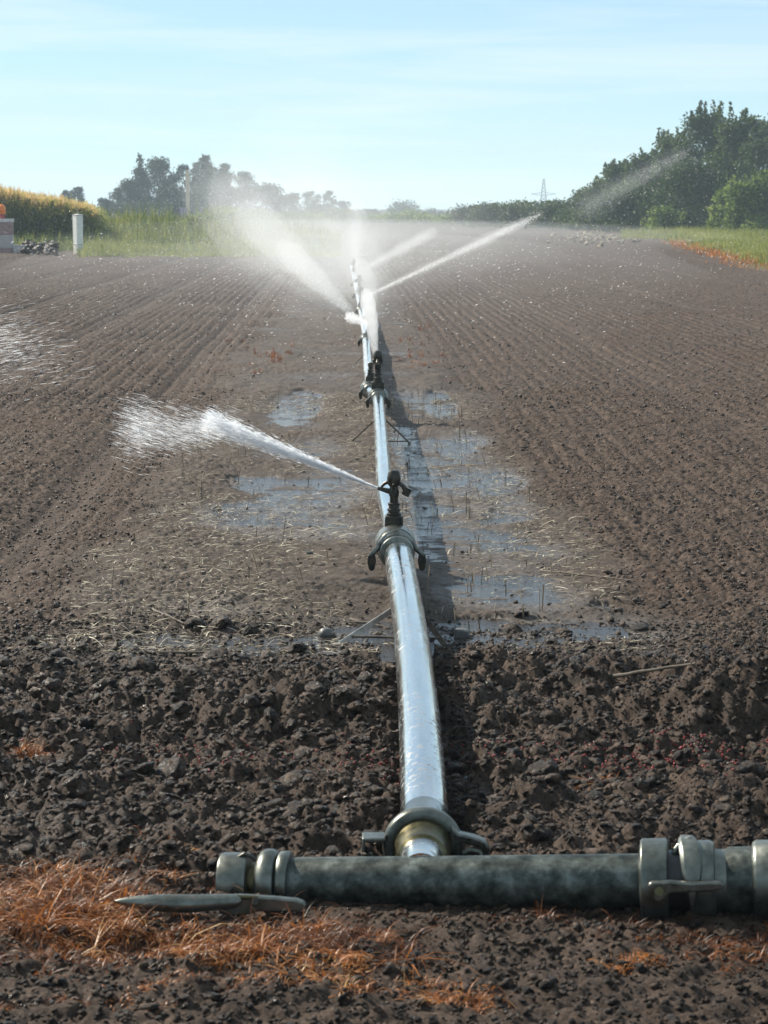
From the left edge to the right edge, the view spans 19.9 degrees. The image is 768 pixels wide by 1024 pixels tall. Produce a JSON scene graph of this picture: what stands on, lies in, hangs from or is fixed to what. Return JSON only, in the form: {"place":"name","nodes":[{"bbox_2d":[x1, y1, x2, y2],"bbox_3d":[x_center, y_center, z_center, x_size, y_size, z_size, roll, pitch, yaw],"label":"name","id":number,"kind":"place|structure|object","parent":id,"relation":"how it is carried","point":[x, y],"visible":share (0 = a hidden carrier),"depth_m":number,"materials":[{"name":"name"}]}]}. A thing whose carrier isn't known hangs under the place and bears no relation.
{"place":"outdoors","nodes":[
{"label":"outdoors","id":0,"kind":"place"},
{"bbox_2d":[0,288,88,402],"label":"edge spray","id":1,"kind":"object","parent":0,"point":[14,351],"visible":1,"depth_m":11.89,"materials":[{"name":"white liquid"}]},
{"bbox_2d":[102,383,257,485],"bbox_3d":[-0.802,-0.292,8.517,0.692,0.468,1.715,0,8,0],"label":"breaking spray","id":2,"kind":"object","parent":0,"point":[140,436],"visible":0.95,"depth_m":8.41,"materials":[{"name":"white liquid"}]},
{"bbox_2d":[185,165,189,214],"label":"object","id":3,"kind":"structure","parent":0,"point":[187,168],"depth_m":233.25,"materials":[{"name":"paint"}]},
{"bbox_2d":[131,133,355,313],"bbox_3d":[-1.002,-4.374,30.565,2.951,2.891,9.484,-3,9,-23],"label":"water jet","id":4,"kind":"object","parent":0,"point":[269,237],"visible":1,"depth_m":30.21,"materials":[{"name":"white liquid"}]},
{"bbox_2d":[366,362,373,380],"bbox_3d":[-0.091,-0.944,14.804,0.066,0.140,0.060,0,8,0],"label":"sprinkler","id":5,"kind":"object","parent":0,"point":[370,375],"visible":0.91,"depth_m":14.78,"materials":[{"name":"black metal"}]},
{"bbox_2d":[0,209,767,1023],"bbox_3d":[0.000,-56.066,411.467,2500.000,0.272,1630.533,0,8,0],"label":"field","id":6,"kind":"structure","parent":0,"point":[308,331],"depth_m":9.66,"materials":[{"name":"soil"}]},
{"bbox_2d":[0,219,26,252],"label":"road barrier","id":7,"kind":"object","parent":6,"relation":"on","point":[6,240],"visible":0.79,"depth_m":67.18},
{"bbox_2d":[0,204,5,218],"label":"warning lamp","id":8,"kind":"object","parent":7,"relation":"on","point":[2,210],"visible":1,"depth_m":67.14,"materials":[{"name":"orange"}]},
{"bbox_2d":[19,239,59,255],"bbox_3d":[-10.816,-8.305,68.597,1.341,0.382,11.702,-1,8,-8],"label":"soil heap","id":9,"kind":"object","parent":6,"relation":"on","point":[34,247],"visible":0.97,"depth_m":64.21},
{"bbox_2d":[0,182,110,240],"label":"corn field","id":10,"kind":"structure","parent":6,"relation":"on","point":[29,214],"depth_m":77.39,"materials":[{"name":"green plant"}]},
{"bbox_2d":[61,189,71,199],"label":"tree","id":11,"kind":"object","parent":6,"relation":"on","point":[65,193],"visible":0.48,"depth_m":257.16,"materials":[{"name":"green plant"}]},
{"bbox_2d":[72,214,82,253],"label":"marker post","id":12,"kind":"object","parent":6,"relation":"on","point":[77,228],"visible":0.72,"depth_m":65.69,"materials":[{"name":"white paint"}]},
{"bbox_2d":[69,186,85,202],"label":"tree","id":13,"kind":"object","parent":6,"relation":"on","point":[77,192],"visible":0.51,"depth_m":258.98,"materials":[{"name":"green plant"}]},
{"bbox_2d":[97,197,113,214],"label":"tree","id":14,"kind":"object","parent":6,"relation":"on","point":[103,201],"visible":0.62,"depth_m":247.17,"materials":[{"name":"green plant"}]},
{"bbox_2d":[107,192,125,214],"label":"tree","id":15,"kind":"object","parent":6,"relation":"on","point":[113,198],"visible":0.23,"depth_m":252.24,"materials":[{"name":"green plant"}]},
{"bbox_2d":[109,177,151,216],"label":"tree","id":16,"kind":"object","parent":6,"relation":"on","point":[132,194],"visible":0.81,"depth_m":243.14,"materials":[{"name":"green plant"}]},
{"bbox_2d":[121,152,166,215],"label":"tree","id":17,"kind":"object","parent":6,"relation":"on","point":[142,176],"visible":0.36,"depth_m":246.78,"materials":[{"name":"green plant"}]},
{"bbox_2d":[143,156,181,215],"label":"tree","id":18,"kind":"object","parent":6,"relation":"on","point":[158,167],"visible":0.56,"depth_m":252.45,"materials":[{"name":"green plant"}]},
{"bbox_2d":[147,185,185,218],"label":"tree","id":19,"kind":"object","parent":6,"relation":"on","point":[174,193],"visible":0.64,"depth_m":240.48,"materials":[{"name":"green plant"}]},
{"bbox_2d":[152,608,183,623],"bbox_3d":[-0.732,0.350,7.400,0.016,0.011,0.273,-4,9,-29],"label":"stick","id":20,"kind":"object","parent":6,"relation":"on","point":[153,609],"visible":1,"depth_m":7.41,"materials":[{"name":"wood"}]},
{"bbox_2d":[6,189,345,251],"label":"weeds","id":21,"kind":"object","parent":6,"relation":"on","point":[166,229],"visible":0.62,"depth_m":81.63,"materials":[{"name":"green plant"}]},
{"bbox_2d":[168,163,196,203],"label":"tree","id":22,"kind":"object","parent":6,"relation":"on","point":[181,167],"visible":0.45,"depth_m":249.06,"materials":[{"name":"green plant"}]},
{"bbox_2d":[180,207,186,219],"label":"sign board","id":23,"kind":"object","parent":6,"relation":"on","point":[181,210],"visible":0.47,"depth_m":148.58,"materials":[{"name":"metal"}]},
{"bbox_2d":[184,161,200,187],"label":"tree","id":24,"kind":"object","parent":6,"relation":"on","point":[196,165],"visible":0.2,"depth_m":254.73,"materials":[{"name":"green plant"}]},
{"bbox_2d":[159,651,229,653],"bbox_3d":[-0.582,0.439,6.823,0.243,0.010,0.015,0,8,3],"label":"stick","id":25,"kind":"object","parent":6,"relation":"on","point":[181,652],"visible":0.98,"depth_m":6.82,"materials":[{"name":"brown wood"}]},
{"bbox_2d":[179,182,214,215],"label":"tree","id":26,"kind":"object","parent":6,"relation":"on","point":[198,192],"visible":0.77,"depth_m":236.71,"materials":[{"name":"green plant"}]},
{"bbox_2d":[182,211,212,228],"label":"bush","id":27,"kind":"object","parent":6,"relation":"on","point":[201,216],"visible":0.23,"depth_m":90.94,"materials":[{"name":"green plant"}]},
{"bbox_2d":[189,154,220,206],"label":"tree","id":28,"kind":"object","parent":6,"relation":"on","point":[204,160],"visible":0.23,"depth_m":252.32,"materials":[{"name":"green plant"}]},
{"bbox_2d":[72,237,340,257],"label":"grass","id":29,"kind":"structure","parent":6,"relation":"on","point":[126,250],"depth_m":63.79,"materials":[{"name":"green plant"}]},
{"bbox_2d":[199,166,217,205],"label":"tree","id":30,"kind":"object","parent":6,"relation":"on","point":[205,175],"visible":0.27,"depth_m":248.76,"materials":[{"name":"green plant"}]},
{"bbox_2d":[205,172,236,209],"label":"tree","id":31,"kind":"object","parent":6,"relation":"on","point":[222,180],"visible":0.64,"depth_m":242.51,"materials":[{"name":"green plant"}]},
{"bbox_2d":[199,205,247,224],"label":"bush","id":32,"kind":"object","parent":6,"relation":"on","point":[224,210],"visible":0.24,"depth_m":94.94,"materials":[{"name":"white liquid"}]},
{"bbox_2d":[217,163,235,198],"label":"tree","id":33,"kind":"object","parent":6,"relation":"on","point":[223,170],"visible":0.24,"depth_m":254.68,"materials":[{"name":"green plant"}]},
{"bbox_2d":[224,185,260,217],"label":"tree","id":34,"kind":"object","parent":6,"relation":"on","point":[238,193],"visible":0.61,"depth_m":244.78,"materials":[{"name":"green plant"}]},
{"bbox_2d":[231,171,260,201],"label":"tree","id":35,"kind":"object","parent":6,"relation":"on","point":[247,178],"visible":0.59,"depth_m":258.63,"materials":[{"name":"green plant"}]},
{"bbox_2d":[252,181,289,217],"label":"tree","id":36,"kind":"object","parent":6,"relation":"on","point":[275,194],"visible":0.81,"depth_m":254.70,"materials":[{"name":"green plant"}]},
{"bbox_2d":[274,192,305,214],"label":"tree","id":37,"kind":"object","parent":6,"relation":"on","point":[294,198],"visible":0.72,"depth_m":271.71,"materials":[{"name":"green plant"}]},
{"bbox_2d":[270,209,333,224],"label":"bush","id":38,"kind":"object","parent":6,"relation":"on","point":[305,217],"visible":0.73,"depth_m":172.72,"materials":[{"name":"green plant"}]},
{"bbox_2d":[300,190,321,210],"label":"tree","id":39,"kind":"object","parent":6,"relation":"on","point":[315,201],"visible":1,"depth_m":296.76,"materials":[{"name":"green plant"}]},
{"bbox_2d":[303,203,337,216],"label":"tree","id":40,"kind":"object","parent":6,"relation":"on","point":[323,209],"visible":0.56,"depth_m":296.41,"materials":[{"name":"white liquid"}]},
{"bbox_2d":[322,189,336,206],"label":"tree","id":41,"kind":"object","parent":6,"relation":"on","point":[326,195],"visible":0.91,"depth_m":306.88,"materials":[{"name":"green plant"}]},
{"bbox_2d":[10,391,661,655],"bbox_3d":[-0.182,-0.223,11.564,2.327,0.108,9.589,0,8,0],"label":"straw","id":42,"kind":"object","parent":6,"relation":"on","point":[258,582],"visible":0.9,"depth_m":8.94,"materials":[{"name":"beige plant"}]},
{"bbox_2d":[325,206,361,223],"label":"bush","id":43,"kind":"object","parent":6,"relation":"on","point":[341,216],"visible":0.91,"depth_m":177.91,"materials":[{"name":"green plant"}]},
{"bbox_2d":[336,200,353,212],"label":"tree","id":44,"kind":"object","parent":6,"relation":"on","point":[343,204],"visible":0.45,"depth_m":306.58,"materials":[{"name":"green plant"}]},
{"bbox_2d":[340,186,366,267],"bbox_3d":[-0.620,-6.209,47.608,0.736,1.841,4.096,0,8,0],"label":"water jet","id":45,"kind":"object","parent":6,"relation":"on","point":[355,228],"visible":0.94,"depth_m":47.82,"materials":[{"name":"white liquid"}]},
{"bbox_2d":[350,265,357,290],"bbox_3d":[-0.508,-4.079,38.105,0.159,0.124,14.488,0,8,-1],"label":"irrigation pipe","id":46,"kind":"object","parent":6,"relation":"on","point":[353,279],"visible":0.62,"depth_m":36.47,"materials":[{"name":"metal"}]},
{"bbox_2d":[92,382,618,627],"bbox_3d":[-0.228,-0.295,11.778,2.156,0.162,8.982,0,8,0],"label":"stubble","id":47,"kind":"object","parent":6,"relation":"on","point":[251,407],"visible":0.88,"depth_m":10.02,"materials":[{"name":"beige plant"}]},
{"bbox_2d":[354,305,366,333],"bbox_3d":[-0.242,-2.022,23.362,0.159,0.124,5.816,0,8,-1],"label":"irrigation pipe","id":48,"kind":"object","parent":6,"relation":"on","point":[359,311],"visible":0.75,"depth_m":24.35,"materials":[{"name":"metal"}]},
{"bbox_2d":[352,290,359,305],"bbox_3d":[-0.343,-2.751,28.587,0.159,0.124,4.814,0,8,-1],"label":"irrigation pipe","id":49,"kind":"object","parent":48,"relation":"attached to","point":[355,293],"visible":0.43,"depth_m":30.33,"materials":[{"name":"metal"}]},
{"bbox_2d":[354,275,362,289],"bbox_3d":[-0.355,-3.229,30.849,0.138,0.237,0.079,-2,8,-12],"label":"sprinkler","id":50,"kind":"object","parent":49,"relation":"on","point":[359,278],"visible":0.79,"depth_m":30.83,"materials":[{"name":"grey metal"}]},
{"bbox_2d":[369,210,541,295],"bbox_3d":[1.240,-4.119,34.009,0.224,1.279,8.073,3,8,21],"label":"water jet","id":51,"kind":"object","parent":50,"relation":"attached to","point":[370,294],"visible":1,"depth_m":34.19,"materials":[{"name":"white liquid"}]},
{"bbox_2d":[358,287,363,305],"bbox_3d":[-0.271,-2.568,26.114,0.079,0.237,0.135,0,8,0],"label":"sprinkler","id":52,"kind":"object","parent":48,"relation":"on","point":[361,295],"visible":0.97,"depth_m":26.10,"materials":[{"name":"grey metal"}]},
{"bbox_2d":[359,380,371,398],"bbox_3d":[-0.086,-0.798,14.588,0.169,0.128,0.722,0,8,0],"label":"irrigation pipe","id":53,"kind":"object","parent":6,"relation":"on","point":[365,387],"visible":0.38,"depth_m":14.69,"materials":[{"name":"metal"}]},
{"bbox_2d":[358,333,374,380],"bbox_3d":[-0.150,-1.234,17.709,0.159,0.124,5.678,0,8,0],"label":"irrigation pipe","id":54,"kind":"object","parent":6,"relation":"on","point":[365,340],"visible":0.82,"depth_m":18.66,"materials":[{"name":"metal"}]},
{"bbox_2d":[362,309,376,334],"bbox_3d":[-0.132,-1.771,20.400,0.141,0.237,0.069,0,8,0],"label":"sprinkler","id":55,"kind":"object","parent":54,"relation":"on","point":[369,320],"visible":0.98,"depth_m":20.38,"materials":[{"name":"white liquid"}]},
{"bbox_2d":[342,312,366,323],"bbox_3d":[-0.243,-1.780,20.147,0.122,0.151,0.464,5,9,30],"label":"water jet","id":56,"kind":"object","parent":55,"relation":"attached to","point":[347,317],"visible":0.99,"depth_m":20.06,"materials":[{"name":"white"}]},
{"bbox_2d":[354,208,380,215],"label":"tree","id":57,"kind":"object","parent":6,"relation":"on","point":[367,211],"visible":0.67,"depth_m":355.28,"materials":[{"name":"green plant"}]},
{"bbox_2d":[118,390,629,661],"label":"puddle water","id":58,"kind":"structure","parent":6,"relation":"on","point":[531,587],"depth_m":9.55,"materials":[{"name":"grey liquid"}]},
{"bbox_2d":[318,627,334,636],"bbox_3d":[-0.190,0.401,7.207,0.057,0.038,0.049,0,8,0],"label":"stone","id":59,"kind":"object","parent":58,"relation":"on","point":[326,632],"visible":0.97,"depth_m":7.19,"materials":[{"name":"grey stone"}]},
{"bbox_2d":[349,617,389,627],"bbox_3d":[-0.051,0.375,7.381,0.174,0.018,0.023,6,10,38],"label":"stick","id":60,"kind":"object","parent":58,"relation":"on","point":[361,622],"visible":0.79,"depth_m":7.39,"materials":[{"name":"wood"}]},
{"bbox_2d":[454,628,469,637],"bbox_3d":[0.256,0.405,7.191,0.052,0.046,0.049,0,8,0],"label":"stone","id":61,"kind":"object","parent":58,"relation":"on","point":[461,632],"visible":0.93,"depth_m":7.17,"materials":[{"name":"grey stone"}]},
{"bbox_2d":[357,210,402,222],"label":"bush","id":62,"kind":"object","parent":6,"relation":"on","point":[371,218],"visible":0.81,"depth_m":187.20,"materials":[{"name":"green plant"}]},
{"bbox_2d":[351,420,410,443],"bbox_3d":[-0.025,-0.480,13.053,0.414,0.191,0.025,0,8,0],"label":"pipe support","id":63,"kind":"object","parent":6,"relation":"on","point":[390,424],"visible":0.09,"depth_m":13.05,"materials":[{"name":"metal"}]},
{"bbox_2d":[366,388,390,526],"bbox_3d":[-0.024,-0.359,11.442,0.162,0.132,5.848,0,8,0],"label":"irrigation pipe","id":64,"kind":"object","parent":63,"relation":"on","point":[377,399],"visible":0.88,"depth_m":11.12,"materials":[{"name":"metal"}]},
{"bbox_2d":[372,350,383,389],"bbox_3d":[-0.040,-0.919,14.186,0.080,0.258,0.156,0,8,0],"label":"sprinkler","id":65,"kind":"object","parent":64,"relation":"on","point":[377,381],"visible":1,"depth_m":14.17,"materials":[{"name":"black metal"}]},
{"bbox_2d":[329,189,399,350],"bbox_3d":[-0.447,-2.985,22.946,1.514,1.633,17.779,0,8,0],"label":"water jet","id":66,"kind":"object","parent":65,"relation":"attached to","point":[362,277],"visible":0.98,"depth_m":20.98,"materials":[{"name":"white liquid"}]},
{"bbox_2d":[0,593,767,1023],"bbox_3d":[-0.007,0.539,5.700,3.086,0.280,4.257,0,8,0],"label":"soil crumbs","id":67,"kind":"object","parent":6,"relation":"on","point":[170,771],"visible":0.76,"depth_m":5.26,"materials":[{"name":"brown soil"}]},
{"bbox_2d":[612,662,695,677],"bbox_3d":[0.769,0.451,6.236,0.254,0.072,0.017,4,9,26],"label":"stick","id":68,"kind":"object","parent":67,"relation":"on","point":[643,671],"visible":1,"depth_m":6.24,"materials":[{"name":"brown wood"}]},
{"bbox_2d":[0,322,767,1016],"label":"dry grass","id":69,"kind":"structure","parent":6,"relation":"on","point":[36,912],"depth_m":4.20,"materials":[{"name":"brown plant"}]},
{"bbox_2d":[338,608,447,644],"bbox_3d":[0.028,0.369,7.183,0.352,0.102,0.326,0,8,0],"label":"pipe support","id":70,"kind":"object","parent":6,"relation":"on","point":[382,616],"visible":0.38,"depth_m":7.14,"materials":[{"name":"metal"}]},
{"bbox_2d":[21,721,767,783],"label":"red seed","id":71,"kind":"object","parent":6,"relation":"on","point":[583,755],"visible":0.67,"depth_m":5.50,"materials":[{"name":"red"}]},
{"bbox_2d":[383,198,421,213],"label":"tree","id":72,"kind":"object","parent":6,"relation":"on","point":[399,206],"visible":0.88,"depth_m":415.15,"materials":[{"name":"green plant"}]},
{"bbox_2d":[367,224,440,265],"bbox_3d":[0.462,-5.679,46.667,0.427,0.916,6.226,2,8,13],"label":"water jet","id":73,"kind":"object","parent":6,"relation":"on","point":[409,244],"visible":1,"depth_m":47.31,"materials":[{"name":"white"}]},
{"bbox_2d":[381,208,430,222],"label":"bush","id":74,"kind":"object","parent":6,"relation":"on","point":[406,216],"visible":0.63,"depth_m":187.50,"materials":[{"name":"green plant"}]},
{"bbox_2d":[409,213,447,223],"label":"bush","id":75,"kind":"object","parent":6,"relation":"on","point":[425,218],"visible":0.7,"depth_m":183.76,"materials":[{"name":"green plant"}]},
{"bbox_2d":[420,207,445,214],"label":"tree","id":76,"kind":"object","parent":6,"relation":"on","point":[431,211],"visible":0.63,"depth_m":395.22,"materials":[{"name":"green plant"}]},
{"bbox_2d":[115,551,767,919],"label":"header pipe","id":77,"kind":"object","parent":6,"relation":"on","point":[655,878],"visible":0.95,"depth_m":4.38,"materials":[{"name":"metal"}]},
{"bbox_2d":[362,524,489,855],"bbox_3d":[0.082,0.422,6.606,0.289,0.240,3.961,0,8,0],"label":"irrigation pipe","id":78,"kind":"object","parent":77,"relation":"attached to","point":[423,789],"visible":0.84,"depth_m":5.58,"materials":[{"name":"metal"}]},
{"bbox_2d":[377,469,411,526],"bbox_3d":[0.042,-0.051,8.444,0.135,0.226,0.064,0,8,0],"label":"sprinkler","id":79,"kind":"object","parent":78,"relation":"on","point":[393,515],"visible":1,"depth_m":8.42,"materials":[{"name":"black metal"}]},
{"bbox_2d":[199,408,377,488],"bbox_3d":[-0.374,-0.253,8.487,0.730,0.318,0.138,2,8,11],"label":"water jet","id":80,"kind":"object","parent":79,"relation":"attached to","point":[272,445],"visible":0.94,"depth_m":8.49,"materials":[{"name":"white liquid"}]},
{"bbox_2d":[431,213,460,223],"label":"bush","id":81,"kind":"object","parent":6,"relation":"on","point":[441,221],"visible":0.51,"depth_m":177.87,"materials":[{"name":"green plant"}]},
{"bbox_2d":[442,203,497,227],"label":"bush","id":82,"kind":"object","parent":6,"relation":"on","point":[459,215],"visible":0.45,"depth_m":148.49,"materials":[{"name":"green plant"}]},
{"bbox_2d":[461,200,521,227],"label":"bush","id":83,"kind":"object","parent":6,"relation":"on","point":[484,212],"visible":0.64,"depth_m":143.30,"materials":[{"name":"green plant"}]},
{"bbox_2d":[498,197,549,228],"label":"bush","id":84,"kind":"object","parent":6,"relation":"on","point":[514,210],"visible":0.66,"depth_m":138.37,"materials":[{"name":"green plant"}]},
{"bbox_2d":[519,197,569,229],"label":"bush","id":85,"kind":"object","parent":6,"relation":"on","point":[548,208],"visible":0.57,"depth_m":134.16,"materials":[{"name":"green plant"}]},
{"bbox_2d":[533,179,555,205],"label":"pylon","id":86,"kind":"object","parent":6,"relation":"on","point":[543,191],"visible":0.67,"depth_m":613.45,"materials":[{"name":"metal"}]},
{"bbox_2d":[547,196,600,230],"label":"bush","id":87,"kind":"object","parent":6,"relation":"on","point":[579,202],"visible":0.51,"depth_m":130.74,"materials":[{"name":"green plant"}]},
{"bbox_2d":[570,186,601,205],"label":"bush","id":88,"kind":"object","parent":6,"relation":"on","point":[578,192],"visible":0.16,"depth_m":136.24,"materials":[{"name":"green plant"}]},
{"bbox_2d":[541,229,653,247],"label":"earth bank","id":89,"kind":"structure","parent":6,"relation":"on","point":[595,235],"depth_m":97.27,"materials":[{"name":"grey soil"}]},
{"bbox_2d":[557,204,625,230],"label":"bush","id":90,"kind":"object","parent":89,"relation":"on","point":[583,216],"visible":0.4,"depth_m":126.52,"materials":[{"name":"green plant"}]},
{"bbox_2d":[582,158,640,228],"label":"bush","id":91,"kind":"object","parent":89,"relation":"on","point":[610,173],"visible":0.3,"depth_m":130.22,"materials":[{"name":"green plant"}]},
{"bbox_2d":[560,571,634,580],"bbox_3d":[0.800,0.243,8.229,0.349,0.013,0.013,7,11,42],"label":"stick","id":92,"kind":"object","parent":6,"relation":"on","point":[593,575],"visible":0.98,"depth_m":8.24,"materials":[{"name":"brown wood"}]},
{"bbox_2d":[585,180,680,231],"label":"bush","id":93,"kind":"object","parent":6,"relation":"on","point":[623,201],"visible":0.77,"depth_m":118.32,"materials":[{"name":"green plant"}]},
{"bbox_2d":[617,147,658,228],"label":"bush","id":94,"kind":"object","parent":6,"relation":"on","point":[639,164],"visible":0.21,"depth_m":126.22,"materials":[{"name":"green plant"}]},
{"bbox_2d":[640,203,688,231],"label":"bush","id":95,"kind":"object","parent":6,"relation":"on","point":[661,217],"visible":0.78,"depth_m":108.67,"materials":[{"name":"green plant"}]},
{"bbox_2d":[644,127,704,208],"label":"bush","id":96,"kind":"object","parent":6,"relation":"on","point":[663,143],"visible":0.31,"depth_m":122.25,"materials":[{"name":"green plant"}]},
{"bbox_2d":[631,156,732,229],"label":"bush","id":97,"kind":"object","parent":6,"relation":"on","point":[691,186],"visible":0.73,"depth_m":111.28,"materials":[{"name":"green plant"}]},
{"bbox_2d":[668,100,729,225],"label":"bush","id":98,"kind":"object","parent":6,"relation":"on","point":[701,124],"visible":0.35,"depth_m":118.12,"materials":[{"name":"green plant"}]},
{"bbox_2d":[660,238,767,270],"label":"dead grass","id":99,"kind":"structure","parent":6,"relation":"on","point":[712,252],"depth_m":62.09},
{"bbox_2d":[702,186,733,230],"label":"bush","id":100,"kind":"object","parent":6,"relation":"on","point":[713,221],"visible":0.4,"depth_m":104.66,"materials":[{"name":"green plant"}]},
{"bbox_2d":[697,101,766,226],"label":"bush","id":101,"kind":"object","parent":6,"relation":"on","point":[733,134],"visible":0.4,"depth_m":115.95,"materials":[{"name":"green plant"}]},
{"bbox_2d":[716,168,767,231],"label":"bush","id":102,"kind":"object","parent":6,"relation":"on","point":[748,208],"visible":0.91,"depth_m":102.56,"materials":[{"name":"green plant"}]},
{"bbox_2d":[730,119,767,225],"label":"bush","id":103,"kind":"object","parent":6,"relation":"on","point":[760,144],"visible":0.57,"depth_m":114.22,"materials":[{"name":"green plant"}]},
{"bbox_2d":[0,0,767,208],"label":"sky","id":104,"kind":"structure","parent":0,"point":[606,69],"materials":[{"name":"blue"}]},
{"bbox_2d":[7,49,766,397],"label":"spray drops","id":105,"kind":"object","parent":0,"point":[341,247],"visible":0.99,"depth_m":21.19,"materials":[{"name":"white"}]},
{"bbox_2d":[587,151,682,213],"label":"water jet","id":106,"kind":"object","parent":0,"point":[638,178],"visible":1,"depth_m":73.65,"materials":[{"name":"white"}]},
{"bbox_2d":[619,223,767,264],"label":"verge grass","id":107,"kind":"structure","parent":0,"point":[745,244],"depth_m":87.60,"materials":[{"name":"green plant"}]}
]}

